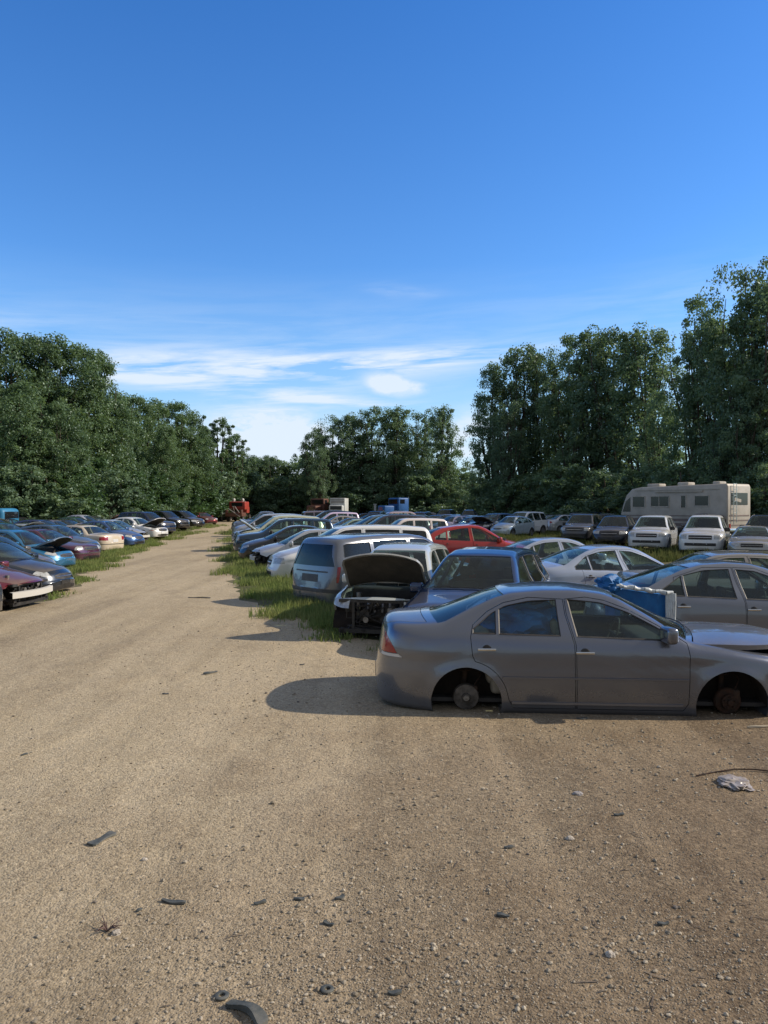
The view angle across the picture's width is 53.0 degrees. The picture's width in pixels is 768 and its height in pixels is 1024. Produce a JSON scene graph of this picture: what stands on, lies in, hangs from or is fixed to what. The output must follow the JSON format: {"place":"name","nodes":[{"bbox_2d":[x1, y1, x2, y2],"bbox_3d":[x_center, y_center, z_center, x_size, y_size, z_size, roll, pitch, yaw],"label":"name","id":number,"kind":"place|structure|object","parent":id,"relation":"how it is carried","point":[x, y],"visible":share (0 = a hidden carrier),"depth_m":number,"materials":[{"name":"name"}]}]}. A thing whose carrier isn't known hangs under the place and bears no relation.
{"place":"outdoors","nodes":[
{"label":"outdoors","id":0,"kind":"place"},
{"bbox_2d":[0,518,760,639],"bbox_3d":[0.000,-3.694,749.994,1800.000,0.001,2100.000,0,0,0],"label":"ground","id":1,"kind":"structure","parent":0,"point":[636,561],"depth_m":22.22,"materials":[{"name":"green plant"}]},
{"bbox_2d":[0,472,28,520],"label":"bush","id":2,"kind":"object","parent":1,"relation":"on","point":[7,493],"visible":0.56,"depth_m":57.56,"materials":[{"name":"green plant"}]},
{"bbox_2d":[0,460,50,522],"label":"bush","id":3,"kind":"object","parent":1,"relation":"on","point":[39,490],"visible":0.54,"depth_m":59.03,"materials":[{"name":"green plant"}]},
{"bbox_2d":[0,561,52,608],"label":"wrecked car","id":4,"kind":"object","parent":1,"relation":"on","point":[19,587],"visible":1,"depth_m":16.18,"materials":[{"name":"red metal"}]},
{"bbox_2d":[0,327,53,447],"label":"tree","id":5,"kind":"object","parent":1,"relation":"on","point":[10,348],"visible":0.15,"depth_m":68.90,"materials":[{"name":"green plant"}]},
{"bbox_2d":[0,535,55,562],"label":"hatchback","id":6,"kind":"object","parent":1,"relation":"on","point":[12,553],"visible":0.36,"depth_m":22.10,"materials":[{"name":"paint"}]},
{"bbox_2d":[0,378,63,510],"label":"tree","id":7,"kind":"object","parent":1,"relation":"on","point":[26,420],"visible":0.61,"depth_m":61.20,"materials":[{"name":"green plant"}]},
{"bbox_2d":[0,541,74,591],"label":"parked car","id":8,"kind":"object","parent":1,"relation":"on","point":[58,577],"visible":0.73,"depth_m":18.91,"materials":[{"name":"paint"}]},
{"bbox_2d":[0,529,75,565],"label":"hatchback","id":9,"kind":"object","parent":1,"relation":"on","point":[55,551],"visible":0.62,"depth_m":25.89,"materials":[{"name":"paint"}]},
{"bbox_2d":[2,332,81,454],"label":"tree","id":10,"kind":"object","parent":1,"relation":"on","point":[31,353],"visible":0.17,"depth_m":71.01,"materials":[{"name":"green plant"}]},
{"bbox_2d":[2,528,99,559],"bbox_3d":[-13.536,1.287,30.220,4.777,1.274,2.038,0,0,14],"label":"parked car","id":11,"kind":"object","parent":1,"relation":"on","point":[80,550],"visible":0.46,"depth_m":29.57,"materials":[{"name":"paint"}]},
{"bbox_2d":[8,524,100,551],"bbox_3d":[-14.261,1.209,33.201,4.120,1.384,1.990,0,0,14],"label":"hatchback","id":12,"kind":"object","parent":1,"relation":"on","point":[78,537],"visible":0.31,"depth_m":32.85,"materials":[{"name":"paint"}]},
{"bbox_2d":[3,465,108,519],"bbox_3d":[-27.338,-0.830,60.882,9.199,5.933,10.427,0,1,31],"label":"bush","id":13,"kind":"object","parent":1,"relation":"on","point":[57,492],"visible":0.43,"depth_m":59.63,"materials":[{"name":"green plant"}]},
{"bbox_2d":[31,399,91,499],"bbox_3d":[-27.119,-3.886,63.598,5.646,11.250,6.300,0,0,-21],"label":"tree","id":14,"kind":"object","parent":1,"relation":"on","point":[58,458],"visible":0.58,"depth_m":63.58,"materials":[{"name":"green plant"}]},
{"bbox_2d":[26,331,114,473],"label":"tree","id":15,"kind":"object","parent":1,"relation":"on","point":[62,343],"visible":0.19,"depth_m":72.48,"materials":[{"name":"green plant"}]},
{"bbox_2d":[36,467,108,520],"bbox_3d":[-25.495,-0.937,63.913,7.648,5.750,6.845,0,1,39],"label":"bush","id":16,"kind":"object","parent":1,"relation":"on","point":[94,509],"visible":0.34,"depth_m":62.98,"materials":[{"name":"green plant"}]},
{"bbox_2d":[48,525,123,549],"bbox_3d":[-14.915,1.241,37.397,4.777,1.254,2.038,0,0,22],"label":"parked car","id":17,"kind":"object","parent":1,"relation":"on","point":[107,539],"visible":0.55,"depth_m":36.42,"materials":[{"name":"paint"}]},
{"bbox_2d":[52,342,135,474],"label":"tree","id":18,"kind":"object","parent":1,"relation":"on","point":[78,396],"visible":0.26,"depth_m":73.93,"materials":[{"name":"green plant"}]},
{"bbox_2d":[63,520,144,544],"bbox_3d":[-14.981,1.145,41.205,4.440,1.389,2.005,0,0,16],"label":"parked car","id":19,"kind":"object","parent":1,"relation":"on","point":[131,537],"visible":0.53,"depth_m":40.54,"materials":[{"name":"paint"}]},
{"bbox_2d":[74,349,137,484],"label":"tree","id":20,"kind":"object","parent":1,"relation":"on","point":[122,415],"visible":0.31,"depth_m":76.61,"materials":[{"name":"green plant"}]},
{"bbox_2d":[88,468,148,519],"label":"bush","id":21,"kind":"object","parent":1,"relation":"on","point":[121,498],"visible":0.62,"depth_m":67.90,"materials":[{"name":"green plant"}]},
{"bbox_2d":[110,391,151,468],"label":"tree","id":22,"kind":"object","parent":1,"relation":"on","point":[138,440],"visible":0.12,"depth_m":87.47,"materials":[{"name":"green plant"}]},
{"bbox_2d":[99,517,167,538],"bbox_3d":[-16.065,1.043,49.397,4.615,1.465,2.066,0,0,20],"label":"parked car","id":23,"kind":"object","parent":1,"relation":"on","point":[152,528],"visible":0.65,"depth_m":48.71,"materials":[{"name":"paint"}]},
{"bbox_2d":[38,523,229,601],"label":"roadside grass","id":24,"kind":"structure","parent":1,"relation":"on","point":[97,563],"depth_m":31.14,"materials":[{"name":"green plant"}]},
{"bbox_2d":[115,471,159,515],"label":"bush","id":25,"kind":"object","parent":1,"relation":"on","point":[147,505],"visible":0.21,"depth_m":76.50,"materials":[{"name":"green plant"}]},
{"bbox_2d":[117,511,175,534],"bbox_3d":[-17.301,0.841,56.009,4.410,1.765,2.134,0,0,22],"label":"suv","id":26,"kind":"object","parent":1,"relation":"on","point":[170,526],"visible":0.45,"depth_m":55.53,"materials":[{"name":"paint"}]},
{"bbox_2d":[126,393,177,478],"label":"tree","id":27,"kind":"object","parent":1,"relation":"on","point":[141,407],"visible":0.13,"depth_m":91.48,"materials":[{"name":"green plant"}]},
{"bbox_2d":[132,468,188,516],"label":"bush","id":28,"kind":"object","parent":1,"relation":"on","point":[168,498],"visible":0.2,"depth_m":82.41,"materials":[{"name":"green plant"}]},
{"bbox_2d":[145,423,192,517],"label":"tree","id":29,"kind":"object","parent":1,"relation":"on","point":[158,452],"visible":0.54,"depth_m":85.42,"materials":[{"name":"green plant"}]},
{"bbox_2d":[143,397,194,492],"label":"tree","id":30,"kind":"object","parent":1,"relation":"on","point":[162,411],"visible":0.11,"depth_m":95.76,"materials":[{"name":"green plant"}]},
{"bbox_2d":[152,399,214,504],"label":"tree","id":31,"kind":"object","parent":1,"relation":"on","point":[183,433],"visible":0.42,"depth_m":99.24,"materials":[{"name":"green plant"}]},
{"bbox_2d":[180,409,219,515],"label":"tree","id":32,"kind":"object","parent":1,"relation":"on","point":[202,433],"visible":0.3,"depth_m":102.79,"materials":[{"name":"green plant"}]},
{"bbox_2d":[193,476,230,516],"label":"bush","id":33,"kind":"object","parent":1,"relation":"on","point":[216,504],"visible":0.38,"depth_m":103.06,"materials":[{"name":"green plant"}]},
{"bbox_2d":[200,470,239,518],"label":"bush","id":34,"kind":"object","parent":1,"relation":"on","point":[227,493],"visible":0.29,"depth_m":107.64,"materials":[{"name":"green plant"}]},
{"bbox_2d":[207,417,240,492],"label":"tree","id":35,"kind":"object","parent":1,"relation":"on","point":[223,454],"visible":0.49,"depth_m":115.49,"materials":[{"name":"green plant"}]},
{"bbox_2d":[223,433,249,496],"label":"tree","id":36,"kind":"object","parent":1,"relation":"on","point":[235,469],"visible":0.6,"depth_m":117.64,"materials":[{"name":"green plant"}]},
{"bbox_2d":[224,452,270,518],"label":"bush","id":37,"kind":"object","parent":1,"relation":"on","point":[252,476],"visible":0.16,"depth_m":120.97,"materials":[{"name":"green plant"}]},
{"bbox_2d":[233,515,324,541],"bbox_3d":[-5.071,1.000,37.466,4.473,1.736,2.088,0,0,-15],"label":"suv","id":38,"kind":"object","parent":1,"relation":"on","point":[273,518],"visible":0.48,"depth_m":37.05,"materials":[{"name":"paint"}]},
{"bbox_2d":[238,525,322,558],"bbox_3d":[-3.532,1.218,30.454,4.416,1.409,1.995,0,0,-11],"label":"parked car","id":39,"kind":"object","parent":1,"relation":"on","point":[245,549],"visible":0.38,"depth_m":29.62,"materials":[{"name":"paint"}]},
{"bbox_2d":[233,518,332,550],"bbox_3d":[-4.351,1.083,33.858,4.487,1.625,2.171,0,0,-12],"label":"suv","id":40,"kind":"object","parent":1,"relation":"on","point":[240,539],"visible":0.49,"depth_m":33.08,"materials":[{"name":"paint"}]},
{"bbox_2d":[260,476,309,513],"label":"bush","id":41,"kind":"object","parent":1,"relation":"on","point":[283,493],"visible":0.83,"depth_m":124.44,"materials":[{"name":"green plant"}]},
{"bbox_2d":[250,528,328,566],"bbox_3d":[-2.490,1.260,27.013,4.380,1.358,2.005,0,0,-12],"label":"wrecked car","id":42,"kind":"object","parent":1,"relation":"on","point":[263,553],"visible":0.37,"depth_m":26.22,"materials":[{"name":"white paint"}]},
{"bbox_2d":[208,528,377,651],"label":"verge grass","id":43,"kind":"structure","parent":1,"relation":"on","point":[316,613],"depth_m":17.33,"materials":[{"name":"green plant"}]},
{"bbox_2d":[292,432,334,501],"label":"tree","id":44,"kind":"object","parent":1,"relation":"on","point":[303,460],"visible":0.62,"depth_m":121.03,"materials":[{"name":"green plant"}]},
{"bbox_2d":[307,447,338,500],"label":"tree","id":45,"kind":"object","parent":1,"relation":"on","point":[321,491],"visible":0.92,"depth_m":115.81,"materials":[{"name":"green plant"}]},
{"bbox_2d":[301,414,360,497],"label":"tree","id":46,"kind":"object","parent":1,"relation":"on","point":[325,441],"visible":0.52,"depth_m":122.81,"materials":[{"name":"green plant"}]},
{"bbox_2d":[266,524,432,578],"bbox_3d":[-0.988,1.172,23.413,5.112,1.589,2.258,0,0,-14],"label":"minivan","id":47,"kind":"object","parent":1,"relation":"on","point":[279,563],"visible":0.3,"depth_m":22.77,"materials":[{"name":"paint"}]},
{"bbox_2d":[323,411,377,494],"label":"tree","id":48,"kind":"object","parent":1,"relation":"on","point":[349,419],"visible":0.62,"depth_m":123.44,"materials":[{"name":"green plant"}]},
{"bbox_2d":[329,471,383,515],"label":"bush","id":49,"kind":"object","parent":1,"relation":"on","point":[352,495],"visible":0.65,"depth_m":120.42,"materials":[{"name":"green plant"}]},
{"bbox_2d":[349,469,395,517],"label":"bush","id":50,"kind":"object","parent":1,"relation":"on","point":[374,494],"visible":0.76,"depth_m":119.91,"materials":[{"name":"green plant"}]},
{"bbox_2d":[345,405,403,485],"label":"tree","id":51,"kind":"object","parent":1,"relation":"on","point":[372,422],"visible":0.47,"depth_m":123.82,"materials":[{"name":"green plant"}]},
{"bbox_2d":[292,532,468,604],"bbox_3d":[0.211,1.261,18.552,5.112,1.550,2.258,0,1,-43],"label":"minivan","id":52,"kind":"object","parent":1,"relation":"on","point":[318,571],"visible":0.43,"depth_m":16.84,"materials":[{"name":"paint"}]},
{"bbox_2d":[333,542,456,634],"bbox_3d":[0.373,1.335,14.469,1.930,1.481,4.520,0,0,13],"label":"wrecked suv","id":53,"kind":"object","parent":1,"relation":"on","point":[372,592],"visible":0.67,"depth_m":12.91,"materials":[{"name":"white metal"}]},
{"bbox_2d":[369,404,423,486],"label":"tree","id":54,"kind":"object","parent":1,"relation":"on","point":[396,476],"visible":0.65,"depth_m":124.26,"materials":[{"name":"green plant"}]},
{"bbox_2d":[379,470,434,512],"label":"bush","id":55,"kind":"object","parent":1,"relation":"on","point":[402,490],"visible":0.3,"depth_m":118.81,"materials":[{"name":"green plant"}]},
{"bbox_2d":[386,408,440,474],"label":"tree","id":56,"kind":"object","parent":1,"relation":"on","point":[424,434],"visible":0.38,"depth_m":125.50,"materials":[{"name":"green plant"}]},
{"bbox_2d":[395,473,457,513],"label":"bush","id":57,"kind":"object","parent":1,"relation":"on","point":[426,491],"visible":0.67,"depth_m":117.26,"materials":[{"name":"green plant"}]},
{"bbox_2d":[418,404,469,495],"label":"tree","id":58,"kind":"object","parent":1,"relation":"on","point":[440,471],"visible":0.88,"depth_m":120.74,"materials":[{"name":"green plant"}]},
{"bbox_2d":[402,547,550,608],"bbox_3d":[1.659,1.362,12.809,2.082,1.513,4.644,0,0,20],"label":"suv","id":59,"kind":"object","parent":1,"relation":"on","point":[486,567],"visible":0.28,"depth_m":13.07,"materials":[{"name":"paint"}]},
{"bbox_2d":[428,524,529,562],"bbox_3d":[2.990,1.185,26.214,4.120,1.543,1.990,0,0,-6],"label":"hatchback","id":60,"kind":"object","parent":1,"relation":"on","point":[453,544],"visible":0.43,"depth_m":25.48,"materials":[{"name":"paint"}]},
{"bbox_2d":[462,360,526,511],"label":"tree","id":61,"kind":"object","parent":1,"relation":"on","point":[494,372],"visible":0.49,"depth_m":97.42,"materials":[{"name":"green plant"}]},
{"bbox_2d":[484,400,530,512],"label":"tree","id":62,"kind":"object","parent":1,"relation":"on","point":[513,437],"visible":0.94,"depth_m":89.12,"materials":[{"name":"green plant"}]},
{"bbox_2d":[475,473,548,516],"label":"bush","id":63,"kind":"object","parent":1,"relation":"on","point":[514,504],"visible":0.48,"depth_m":88.11,"materials":[{"name":"green plant"}]},
{"bbox_2d":[490,516,534,535],"bbox_3d":[9.084,0.994,54.364,1.900,1.485,3.934,0,1,43],"label":"hatchback","id":64,"kind":"object","parent":1,"relation":"on","point":[527,526],"visible":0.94,"depth_m":53.55,"materials":[{"name":"paint"}]},
{"bbox_2d":[470,342,566,489],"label":"tree","id":65,"kind":"object","parent":1,"relation":"on","point":[511,359],"visible":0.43,"depth_m":94.63,"materials":[{"name":"green plant"}]},
{"bbox_2d":[504,511,547,534],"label":"suv","id":66,"kind":"object","parent":1,"relation":"on","point":[539,520],"visible":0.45,"depth_m":57.13,"materials":[{"name":"paint"}]},
{"bbox_2d":[513,472,555,512],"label":"bush","id":67,"kind":"object","parent":1,"relation":"on","point":[531,494],"visible":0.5,"depth_m":85.02,"materials":[{"name":"green plant"}]},
{"bbox_2d":[513,344,572,484],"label":"tree","id":68,"kind":"object","parent":1,"relation":"on","point":[541,378],"visible":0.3,"depth_m":93.67,"materials":[{"name":"green plant"}]},
{"bbox_2d":[505,537,628,564],"bbox_3d":[4.570,1.323,20.215,4.440,1.338,2.005,0,0,-12],"label":"parked car","id":69,"kind":"object","parent":1,"relation":"on","point":[598,558],"visible":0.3,"depth_m":19.69,"materials":[{"name":"paint"}]},
{"bbox_2d":[535,333,605,473],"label":"tree","id":70,"kind":"object","parent":1,"relation":"on","point":[550,400],"visible":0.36,"depth_m":88.80,"materials":[{"name":"green plant"}]},
{"bbox_2d":[550,414,596,479],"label":"tree","id":71,"kind":"object","parent":1,"relation":"on","point":[572,453],"visible":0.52,"depth_m":83.71,"materials":[{"name":"green plant"}]},
{"bbox_2d":[535,463,618,518],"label":"bush","id":72,"kind":"object","parent":1,"relation":"on","point":[564,493],"visible":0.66,"depth_m":77.32,"materials":[{"name":"green plant"}]},
{"bbox_2d":[560,513,602,540],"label":"suv","id":73,"kind":"object","parent":1,"relation":"on","point":[582,527],"visible":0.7,"depth_m":44.45,"materials":[{"name":"paint"}]},
{"bbox_2d":[533,324,639,485],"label":"tree","id":74,"kind":"object","parent":1,"relation":"on","point":[575,399],"visible":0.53,"depth_m":84.69,"materials":[{"name":"green plant"}]},
{"bbox_2d":[565,469,640,514],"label":"bush","id":75,"kind":"object","parent":1,"relation":"on","point":[600,502],"visible":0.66,"depth_m":72.94,"materials":[{"name":"green plant"}]},
{"bbox_2d":[540,544,681,609],"bbox_3d":[5.019,1.363,16.916,4.440,1.308,2.005,0,0,-14],"label":"parked car","id":76,"kind":"object","parent":1,"relation":"on","point":[589,571],"visible":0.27,"depth_m":16.18,"materials":[{"name":"paint"}]},
{"bbox_2d":[592,515,636,544],"bbox_3d":[12.599,0.990,41.807,2.168,1.689,4.644,0,0,26],"label":"suv","id":77,"kind":"object","parent":1,"relation":"on","point":[615,529],"visible":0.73,"depth_m":40.23,"materials":[{"name":"paint"}]},
{"bbox_2d":[568,324,668,485],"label":"tree","id":78,"kind":"object","parent":1,"relation":"on","point":[594,389],"visible":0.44,"depth_m":82.66,"materials":[{"name":"green plant"}]},
{"bbox_2d":[605,463,672,512],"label":"bush","id":79,"kind":"object","parent":1,"relation":"on","point":[628,477],"visible":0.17,"depth_m":66.13,"materials":[{"name":"green plant"}]},
{"bbox_2d":[598,320,701,486],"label":"tree","id":80,"kind":"object","parent":1,"relation":"on","point":[643,348],"visible":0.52,"depth_m":78.95,"materials":[{"name":"green plant"}]},
{"bbox_2d":[628,515,677,550],"bbox_3d":[13.101,1.011,37.410,2.134,1.715,4.410,0,1,28],"label":"suv","id":81,"kind":"object","parent":1,"relation":"on","point":[660,531],"visible":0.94,"depth_m":36.02,"materials":[{"name":"paint"}]},
{"bbox_2d":[629,401,687,482],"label":"tree","id":82,"kind":"object","parent":1,"relation":"on","point":[656,451],"visible":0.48,"depth_m":69.52,"materials":[{"name":"green plant"}]},
{"bbox_2d":[583,559,767,628],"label":"parked car","id":83,"kind":"object","parent":1,"relation":"on","point":[704,601],"visible":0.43,"depth_m":11.35,"materials":[{"name":"paint"}]},
{"bbox_2d":[651,463,711,485],"bbox_3d":[22.049,-0.808,58.739,7.246,5.920,6.393,0,1,39],"label":"bush","id":84,"kind":"object","parent":1,"relation":"on","point":[675,470],"visible":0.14,"depth_m":58.94,"materials":[{"name":"green plant"}]},
{"bbox_2d":[621,481,749,535],"bbox_3d":[17.302,0.051,44.699,2.560,3.534,7.064,0,1,-37],"label":"motorhome","id":85,"kind":"object","parent":1,"relation":"on","point":[681,503],"visible":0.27,"depth_m":42.98,"materials":[{"name":"cream painted panels"},{"name":"dark glass"},{"name":"rubber"}]},
{"bbox_2d":[648,293,728,478],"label":"tree","id":86,"kind":"object","parent":1,"relation":"on","point":[679,382],"visible":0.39,"depth_m":66.01,"materials":[{"name":"green plant"}]},
{"bbox_2d":[617,550,767,588],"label":"parked car","id":87,"kind":"object","parent":1,"relation":"on","point":[716,577],"visible":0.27,"depth_m":14.10,"materials":[{"name":"paint"}]},
{"bbox_2d":[678,515,729,553],"bbox_3d":[14.351,1.009,34.410,2.134,1.766,4.410,0,1,28],"label":"suv","id":88,"kind":"object","parent":1,"relation":"on","point":[703,532],"visible":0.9,"depth_m":32.95,"materials":[{"name":"paint"}]},
{"bbox_2d":[649,309,763,483],"bbox_3d":[27.497,-7.460,64.319,9.601,18.521,8.153,0,1,38],"label":"tree","id":89,"kind":"object","parent":1,"relation":"on","point":[703,423],"visible":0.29,"depth_m":63.83,"materials":[{"name":"green plant"}]},
{"bbox_2d":[695,400,741,484],"bbox_3d":[25.419,-3.387,58.091,3.280,10.326,4.184,0,1,34],"label":"tree","id":90,"kind":"object","parent":1,"relation":"on","point":[720,474],"visible":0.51,"depth_m":57.59,"materials":[{"name":"green plant"}]},
{"bbox_2d":[679,256,767,479],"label":"tree","id":91,"kind":"object","parent":1,"relation":"on","point":[737,358],"visible":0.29,"depth_m":59.29,"materials":[{"name":"green plant"}]},
{"bbox_2d":[693,277,767,484],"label":"tree","id":92,"kind":"object","parent":1,"relation":"on","point":[759,298],"visible":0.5,"depth_m":57.36,"materials":[{"name":"green plant"}]},
{"bbox_2d":[700,383,767,523],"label":"tree","id":93,"kind":"object","parent":1,"relation":"on","point":[751,451],"visible":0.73,"depth_m":55.67,"materials":[{"name":"green plant"}]},
{"bbox_2d":[725,525,767,556],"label":"parked car","id":94,"kind":"object","parent":1,"relation":"on","point":[744,541],"visible":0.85,"depth_m":30.83,"materials":[{"name":"paint"}]},
{"bbox_2d":[733,326,767,451],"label":"tree","id":95,"kind":"object","parent":1,"relation":"on","point":[751,366],"visible":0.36,"depth_m":56.82,"materials":[{"name":"green plant"}]},
{"bbox_2d":[746,463,767,514],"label":"bush","id":96,"kind":"object","parent":1,"relation":"on","point":[760,474],"visible":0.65,"depth_m":52.33,"materials":[{"name":"green plant"}]},
{"bbox_2d":[0,520,767,1023],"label":"gravel road","id":97,"kind":"structure","parent":0,"point":[172,588],"depth_m":5.14,"materials":[{"name":"beige gravel"}]},
{"bbox_2d":[225,999,267,1023],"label":"rubber flap","id":98,"kind":"object","parent":97,"relation":"on","point":[256,1013],"visible":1,"depth_m":3.24,"materials":[{"name":"black rubber"}]},
{"bbox_2d":[104,641,767,1019],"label":"ground litter","id":99,"kind":"object","parent":97,"relation":"on","point":[544,889],"visible":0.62,"depth_m":4.04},
{"bbox_2d":[375,581,767,716],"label":"parked car","id":100,"kind":"object","parent":97,"relation":"on","point":[630,660],"visible":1,"depth_m":7.98,"materials":[{"name":"paint"}]},
{"bbox_2d":[472,593,556,634],"bbox_3d":[1.516,1.209,8.724,0.997,0.609,1.017,0,0,-21],"label":"car side window","id":101,"kind":"object","parent":100,"relation":"on","point":[535,617],"visible":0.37,"depth_m":8.40,"materials":[{"name":"glass"}]},
{"bbox_2d":[605,584,675,620],"bbox_3d":[3.447,1.500,10.375,0.794,1.139,0.573,0,0,2],"label":"covered crate","id":102,"kind":"object","parent":97,"relation":"on","point":[660,602],"visible":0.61,"depth_m":10.15,"materials":[{"name":"blue plastic"}]},
{"bbox_2d":[594,573,622,593],"bbox_3d":[2.992,0.961,10.268,0.335,0.284,0.366,0,1,-42],"label":"blue tarp","id":103,"kind":"object","parent":102,"relation":"on","point":[609,581],"visible":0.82,"depth_m":10.15,"materials":[{"name":"blue plastic"}]},
{"bbox_2d":[717,774,754,790],"bbox_3d":[2.701,2.087,5.932,0.256,0.084,0.326,0,0,0],"label":"plastic sheet","id":104,"kind":"object","parent":97,"relation":"on","point":[733,782],"visible":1,"depth_m":5.88,"materials":[{"name":"white plastic"}]},
{"bbox_2d":[0,0,767,477],"label":"sky","id":105,"kind":"structure","parent":0,"point":[274,217],"materials":[{"name":"blue"}]},
{"bbox_2d":[231,529,767,568],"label":"field grass","id":106,"kind":"structure","parent":0,"point":[671,554],"depth_m":35.62,"materials":[{"name":"green plant"}]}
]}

